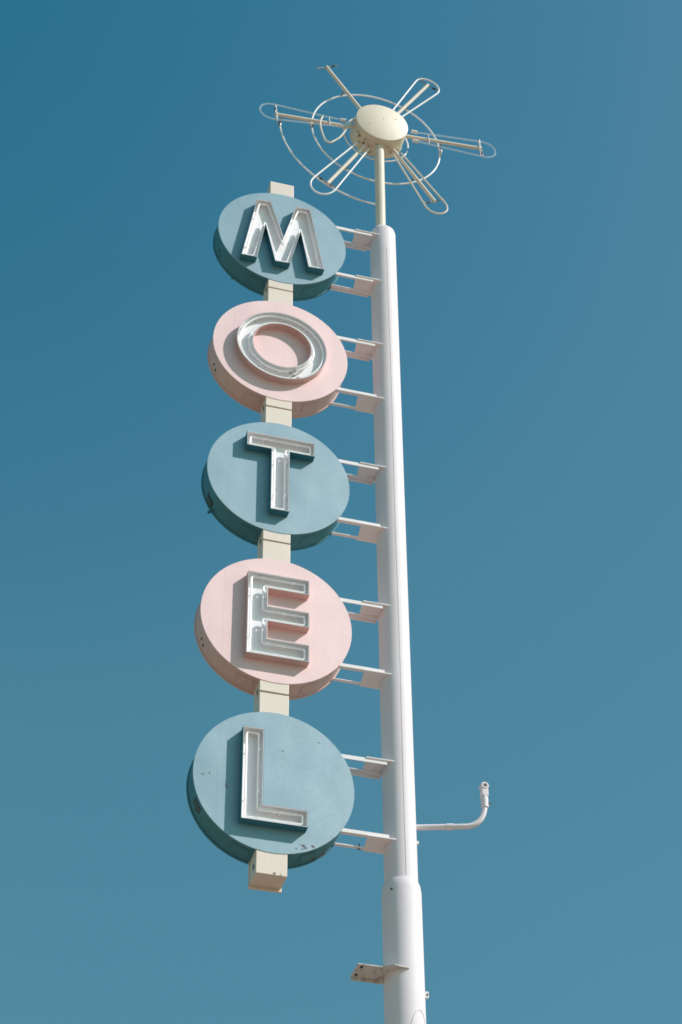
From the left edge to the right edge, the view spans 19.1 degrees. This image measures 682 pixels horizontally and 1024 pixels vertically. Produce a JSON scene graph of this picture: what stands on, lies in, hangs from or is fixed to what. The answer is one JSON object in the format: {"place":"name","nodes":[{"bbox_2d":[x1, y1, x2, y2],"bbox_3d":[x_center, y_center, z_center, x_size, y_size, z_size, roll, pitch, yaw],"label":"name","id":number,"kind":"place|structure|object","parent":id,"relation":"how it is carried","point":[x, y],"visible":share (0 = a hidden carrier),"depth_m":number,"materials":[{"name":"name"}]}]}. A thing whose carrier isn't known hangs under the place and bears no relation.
{"place":"outdoors","nodes":[
{"label":"outdoors","id":0,"kind":"place"},
{"bbox_2d":[248,181,293,892],"bbox_3d":[-0.543,-0.210,16.568,0.241,7.455,0.196,10,-42,-12],"label":"support post","id":1,"kind":"object","parent":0,"point":[267,871],"visible":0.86,"depth_m":15.91,"materials":[{"name":"beige metal"}]},
{"bbox_2d":[186,712,353,868],"bbox_3d":[-0.499,1.982,14.614,1.201,1.201,0.285,10,-42,-12],"label":"letter disc","id":2,"kind":"object","parent":1,"relation":"attached to","point":[275,783],"visible":0.99,"depth_m":14.51,"materials":[{"name":"teal metal"}]},
{"bbox_2d":[194,558,351,699],"bbox_3d":[-0.513,0.873,15.586,1.201,1.201,0.285,10,-42,-12],"label":"letter disc","id":3,"kind":"object","parent":1,"relation":"attached to","point":[272,621],"visible":0.98,"depth_m":15.47,"materials":[{"name":"pink metal"}]},
{"bbox_2d":[201,422,348,550],"bbox_3d":[-0.527,-0.236,16.564,1.201,1.201,0.293,10,-42,-12],"label":"letter disc","id":4,"kind":"object","parent":1,"relation":"attached to","point":[257,478],"visible":0.97,"depth_m":16.45,"materials":[{"name":"teal metal"}]},
{"bbox_2d":[207,301,346,418],"bbox_3d":[-0.540,-1.350,17.536,1.201,1.201,0.284,10,-42,-12],"label":"letter disc","id":5,"kind":"object","parent":1,"relation":"attached to","point":[258,352],"visible":1,"depth_m":17.41,"materials":[{"name":"pink metal"}]},
{"bbox_2d":[213,193,345,300],"bbox_3d":[-0.553,-2.452,18.502,1.201,1.201,0.285,10,-42,-12],"label":"letter disc","id":6,"kind":"object","parent":1,"relation":"attached to","point":[260,240],"visible":0.98,"depth_m":18.37,"materials":[{"name":"teal metal"}]},
{"bbox_2d":[0,0,681,1023],"label":"sky","id":7,"kind":"structure","parent":0,"point":[540,314],"materials":[{"name":"blue"}]},
{"label":"ground","id":8,"kind":"structure","parent":0,"visible":0},
{"bbox_2d":[370,225,428,1023],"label":"sign pole","id":9,"kind":"object","parent":8,"relation":"on","point":[406,994],"visible":0.98,"depth_m":15.54,"materials":[{"name":"white metal"}]},
{"bbox_2d":[330,272,380,296],"bbox_3d":[0.141,-2.069,18.477,0.453,0.039,0.213,10,-42,-12],"label":"support bracket","id":10,"kind":"object","parent":9,"relation":"attached to","point":[362,285],"visible":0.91,"depth_m":18.50,"materials":[{"name":"white metal"}]},
{"bbox_2d":[330,387,383,413],"bbox_3d":[0.151,-0.960,17.503,0.451,0.037,0.213,10,-42,-12],"label":"support bracket","id":11,"kind":"object","parent":9,"relation":"attached to","point":[365,402],"visible":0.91,"depth_m":17.48,"materials":[{"name":"white metal"}]},
{"bbox_2d":[336,226,379,250],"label":"support bracket","id":12,"kind":"object","parent":9,"relation":"attached to","point":[361,240],"visible":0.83,"depth_m":18.91,"materials":[{"name":"white metal"}]},
{"bbox_2d":[331,517,386,543],"bbox_3d":[0.162,0.151,16.528,0.445,0.037,0.213,10,-42,-12],"label":"support bracket","id":13,"kind":"object","parent":9,"relation":"attached to","point":[369,531],"visible":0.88,"depth_m":16.50,"materials":[{"name":"white metal"}]},
{"bbox_2d":[337,336,382,360],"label":"support bracket","id":14,"kind":"object","parent":9,"relation":"attached to","point":[364,349],"visible":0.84,"depth_m":17.94,"materials":[{"name":"white metal"}]},
{"bbox_2d":[338,459,384,484],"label":"support bracket","id":15,"kind":"object","parent":9,"relation":"attached to","point":[366,473],"visible":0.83,"depth_m":16.97,"materials":[{"name":"white metal"}]},
{"bbox_2d":[333,663,391,689],"bbox_3d":[0.173,1.263,15.552,0.440,0.037,0.213,10,-42,-12],"label":"support bracket","id":16,"kind":"object","parent":9,"relation":"attached to","point":[372,677],"visible":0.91,"depth_m":15.52,"materials":[{"name":"white metal"}]},
{"bbox_2d":[340,598,389,623],"bbox_3d":[0.158,0.779,15.973,0.462,0.044,0.213,10,-42,-12],"label":"support bracket","id":17,"kind":"object","parent":9,"relation":"attached to","point":[369,611],"visible":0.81,"depth_m":16.00,"materials":[{"name":"white metal"}]},
{"bbox_2d":[334,828,396,853],"bbox_3d":[0.184,2.366,14.584,0.434,0.050,0.213,10,-42,-12],"label":"support bracket","id":18,"kind":"object","parent":9,"relation":"attached to","point":[375,842],"visible":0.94,"depth_m":14.55,"materials":[{"name":"white metal"}]},
{"bbox_2d":[342,754,393,779],"bbox_3d":[0.169,1.887,15.001,0.457,0.044,0.213,10,-42,-12],"label":"support bracket","id":19,"kind":"object","parent":9,"relation":"attached to","point":[372,767],"visible":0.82,"depth_m":15.03,"materials":[{"name":"white metal"}]},
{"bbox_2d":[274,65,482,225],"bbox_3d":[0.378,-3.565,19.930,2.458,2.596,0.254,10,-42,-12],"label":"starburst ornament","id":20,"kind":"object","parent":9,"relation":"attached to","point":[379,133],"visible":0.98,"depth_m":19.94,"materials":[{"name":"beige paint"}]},
{"bbox_2d":[350,963,409,984],"bbox_3d":[0.261,3.179,13.872,0.358,0.061,0.300,10,-42,-12],"label":"stub bracket","id":21,"kind":"object","parent":9,"relation":"attached to","point":[369,973],"visible":0.91,"depth_m":13.86,"materials":[{"name":"white metal"}]},
{"bbox_2d":[416,782,490,829],"bbox_3d":[0.817,2.165,14.900,0.583,0.407,0.068,1,-41,-2],"label":"pipe arm","id":22,"kind":"object","parent":9,"relation":"attached to","point":[483,789],"visible":0.99,"depth_m":14.78}
]}

